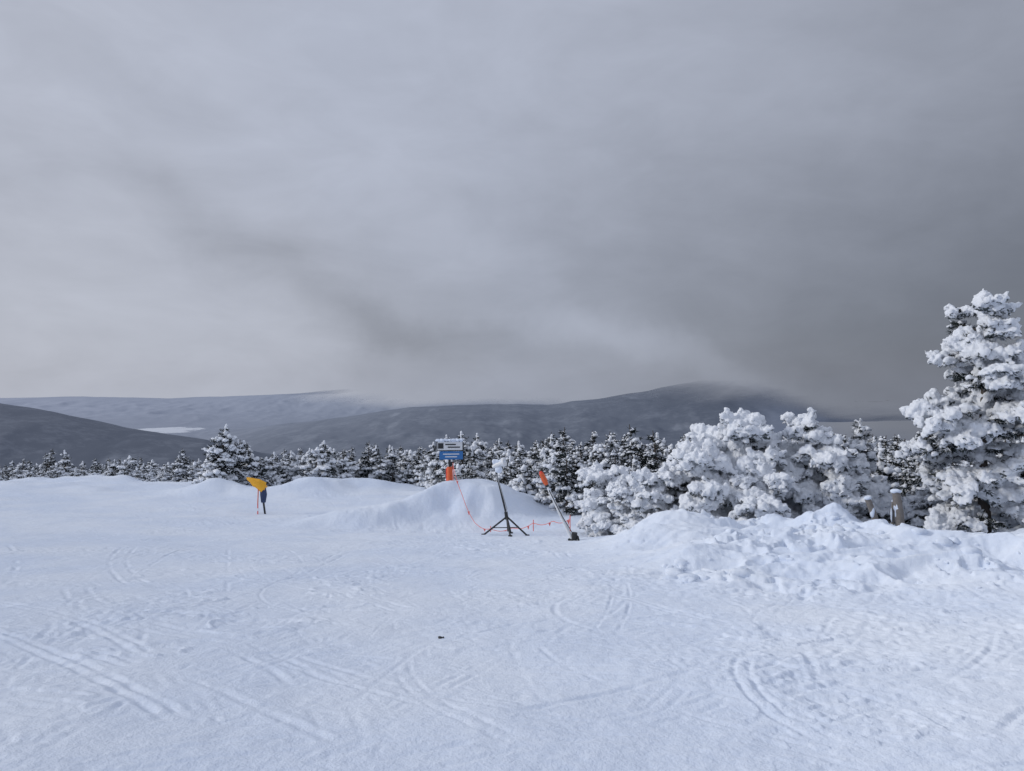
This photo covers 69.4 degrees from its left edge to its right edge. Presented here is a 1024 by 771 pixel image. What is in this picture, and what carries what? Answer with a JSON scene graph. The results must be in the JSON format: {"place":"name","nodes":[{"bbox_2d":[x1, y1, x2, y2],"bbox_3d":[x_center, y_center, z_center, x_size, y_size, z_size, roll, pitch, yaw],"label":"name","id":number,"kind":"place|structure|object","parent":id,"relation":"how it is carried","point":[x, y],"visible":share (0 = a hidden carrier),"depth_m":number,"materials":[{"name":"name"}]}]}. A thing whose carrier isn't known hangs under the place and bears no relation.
{"place":"outdoors","nodes":[
{"label":"outdoors","id":0,"kind":"place"},
{"bbox_2d":[0,387,904,471],"bbox_3d":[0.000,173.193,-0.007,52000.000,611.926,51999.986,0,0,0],"label":"forested hills","id":1,"kind":"structure","parent":0,"point":[101,430],"depth_m":4609.74,"materials":[{"name":"grey plant"}]},
{"bbox_2d":[0,475,1023,770],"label":"snow ground","id":2,"kind":"structure","parent":0,"point":[304,623],"depth_m":7.63,"materials":[{"name":"white snow"}]},
{"bbox_2d":[236,468,266,513],"bbox_3d":[-10.043,4.275,28.584,1.224,2.180,0.508,0,0,0],"label":"covered snow gun","id":3,"kind":"object","parent":2,"relation":"on","point":[260,485],"visible":0.9,"depth_m":28.40,"materials":[{"name":"yellow fabric"}]},
{"bbox_2d":[435,438,463,480],"bbox_3d":[-2.308,3.499,27.247,1.047,3.101,0.319,0,0,-7],"label":"trail sign","id":4,"kind":"object","parent":2,"relation":"on","point":[449,450],"visible":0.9,"depth_m":27.20,"materials":[{"name":"blue metal"}]},
{"bbox_2d":[481,459,529,536],"bbox_3d":[-0.190,3.276,21.525,1.222,2.315,0.896,0,0,-37],"label":"snowmaking lance tripod","id":5,"kind":"object","parent":2,"relation":"on","point":[497,465],"visible":0.98,"depth_m":21.53,"materials":[{"name":"black metal"}]},
{"bbox_2d":[0,424,1023,532],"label":"spruce forest","id":6,"kind":"object","parent":2,"relation":"on","point":[555,462],"visible":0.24,"depth_m":39.52,"materials":[{"name":"white plant"}]},
{"bbox_2d":[453,466,570,531],"bbox_3d":[-0.135,4.177,24.085,0.776,2.715,7.114,0,0,-36],"label":"rope barrier","id":7,"kind":"object","parent":2,"relation":"on","point":[549,523],"visible":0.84,"depth_m":23.76,"materials":[{"name":"red fabric"}]},
{"bbox_2d":[539,471,579,540],"bbox_3d":[1.274,3.342,19.625,1.103,2.148,0.202,0,0,6],"label":"snowmaking lance","id":8,"kind":"object","parent":2,"relation":"on","point":[573,536],"visible":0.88,"depth_m":19.58,"materials":[{"name":"grey metal"}]},
{"bbox_2d":[573,460,630,536],"bbox_3d":[2.704,3.543,22.001,2.079,2.668,2.171,0,0,-22],"label":"snow covered spruce","id":9,"kind":"object","parent":2,"relation":"on","point":[598,476],"visible":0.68,"depth_m":21.58,"materials":[{"name":"white plant"}]},
{"bbox_2d":[590,479,650,533],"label":"snow covered spruce","id":10,"kind":"object","parent":2,"relation":"on","point":[618,492],"visible":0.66,"depth_m":20.56,"materials":[{"name":"white plant"}]},
{"bbox_2d":[624,455,640,509],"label":"snow covered spruce","id":11,"kind":"object","parent":2,"relation":"on","point":[635,465],"visible":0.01,"depth_m":23.45,"materials":[{"name":"white plant"}]},
{"bbox_2d":[618,463,686,532],"bbox_3d":[3.999,3.356,20.311,1.964,2.519,2.050,0,0,-25],"label":"snow covered spruce","id":12,"kind":"object","parent":2,"relation":"on","point":[647,485],"visible":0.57,"depth_m":19.99,"materials":[{"name":"white plant"}]},
{"bbox_2d":[662,458,687,491],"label":"snow covered spruce","id":13,"kind":"object","parent":2,"relation":"on","point":[668,463],"visible":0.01,"depth_m":21.96,"materials":[{"name":"white plant"}]},
{"bbox_2d":[625,436,787,518],"bbox_3d":[5.126,2.966,19.743,4.432,3.200,3.217,0,0,29],"label":"snow covered spruce","id":14,"kind":"object","parent":2,"relation":"on","point":[705,470],"visible":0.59,"depth_m":19.25,"materials":[{"name":"white plant"}]},
{"bbox_2d":[685,407,804,520],"bbox_3d":[6.179,2.618,20.214,3.517,4.062,5.060,0,0,-17],"label":"snow covered spruce","id":15,"kind":"object","parent":2,"relation":"on","point":[745,437],"visible":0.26,"depth_m":19.83,"materials":[{"name":"white plant"}]},
{"bbox_2d":[725,459,800,518],"bbox_3d":[6.575,3.157,19.428,2.174,2.511,3.128,0,0,2],"label":"snow covered spruce","id":16,"kind":"object","parent":2,"relation":"on","point":[768,478],"visible":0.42,"depth_m":19.04,"materials":[{"name":"white plant"}]},
{"bbox_2d":[717,438,822,512],"bbox_3d":[7.381,3.089,20.848,3.386,3.368,4.665,0,0,42],"label":"snow covered spruce","id":17,"kind":"object","parent":2,"relation":"on","point":[803,495],"visible":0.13,"depth_m":19.62,"materials":[{"name":"white plant"}]},
{"bbox_2d":[776,407,870,514],"bbox_3d":[8.199,2.640,20.194,2.952,4.117,2.683,0,0,33],"label":"snow covered spruce","id":18,"kind":"object","parent":2,"relation":"on","point":[822,453],"visible":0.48,"depth_m":19.64,"materials":[{"name":"white plant"}]},
{"bbox_2d":[801,470,875,515],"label":"snow covered spruce","id":19,"kind":"object","parent":2,"relation":"on","point":[842,490],"visible":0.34,"depth_m":18.98,"materials":[{"name":"white plant"}]},
{"bbox_2d":[659,512,1019,588],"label":"snow chunks","id":20,"kind":"object","parent":2,"relation":"on","point":[677,573],"visible":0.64,"depth_m":12.61,"materials":[{"name":"white snow"}]},
{"bbox_2d":[843,418,894,521],"bbox_3d":[9.662,2.860,20.637,1.993,3.928,2.324,0,0,-13],"label":"snow covered spruce","id":21,"kind":"object","parent":2,"relation":"on","point":[878,491],"visible":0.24,"depth_m":20.13,"materials":[{"name":"white plant"}]},
{"bbox_2d":[864,496,877,519],"bbox_3d":[8.022,3.023,16.395,0.441,1.152,0.203,0,0,0],"label":"wooden post","id":22,"kind":"object","parent":2,"relation":"on","point":[871,508],"visible":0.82,"depth_m":16.34,"materials":[{"name":"brown wood"}]},
{"bbox_2d":[890,500,894,524],"bbox_3d":[8.535,3.140,16.596,0.108,1.134,0.078,0,0,-13],"label":"wooden post","id":23,"kind":"object","parent":2,"relation":"on","point":[892,516],"visible":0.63,"depth_m":16.58,"materials":[{"name":"white paint"}]},
{"bbox_2d":[890,489,904,525],"bbox_3d":[8.572,2.950,16.394,0.351,1.324,0.237,0,0,0],"label":"wooden post","id":24,"kind":"object","parent":2,"relation":"on","point":[898,508],"visible":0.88,"depth_m":16.33,"materials":[{"name":"brown wood"}]},
{"bbox_2d":[902,462,945,527],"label":"snow covered spruce","id":25,"kind":"object","parent":2,"relation":"on","point":[916,512],"visible":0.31,"depth_m":19.70,"materials":[{"name":"white plant"}]},
{"bbox_2d":[894,288,1023,533],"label":"snow covered spruce","id":26,"kind":"object","parent":2,"relation":"on","point":[988,369],"visible":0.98,"depth_m":16.87,"materials":[{"name":"white plant"}]},
{"bbox_2d":[991,431,1023,528],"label":"snow covered spruce","id":27,"kind":"object","parent":2,"relation":"on","point":[1003,518],"visible":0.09,"depth_m":18.51,"materials":[{"name":"white plant"}]},
{"bbox_2d":[0,0,1023,447],"label":"sky","id":28,"kind":"structure","parent":0,"point":[384,202],"materials":[{"name":"grey"}]}
]}

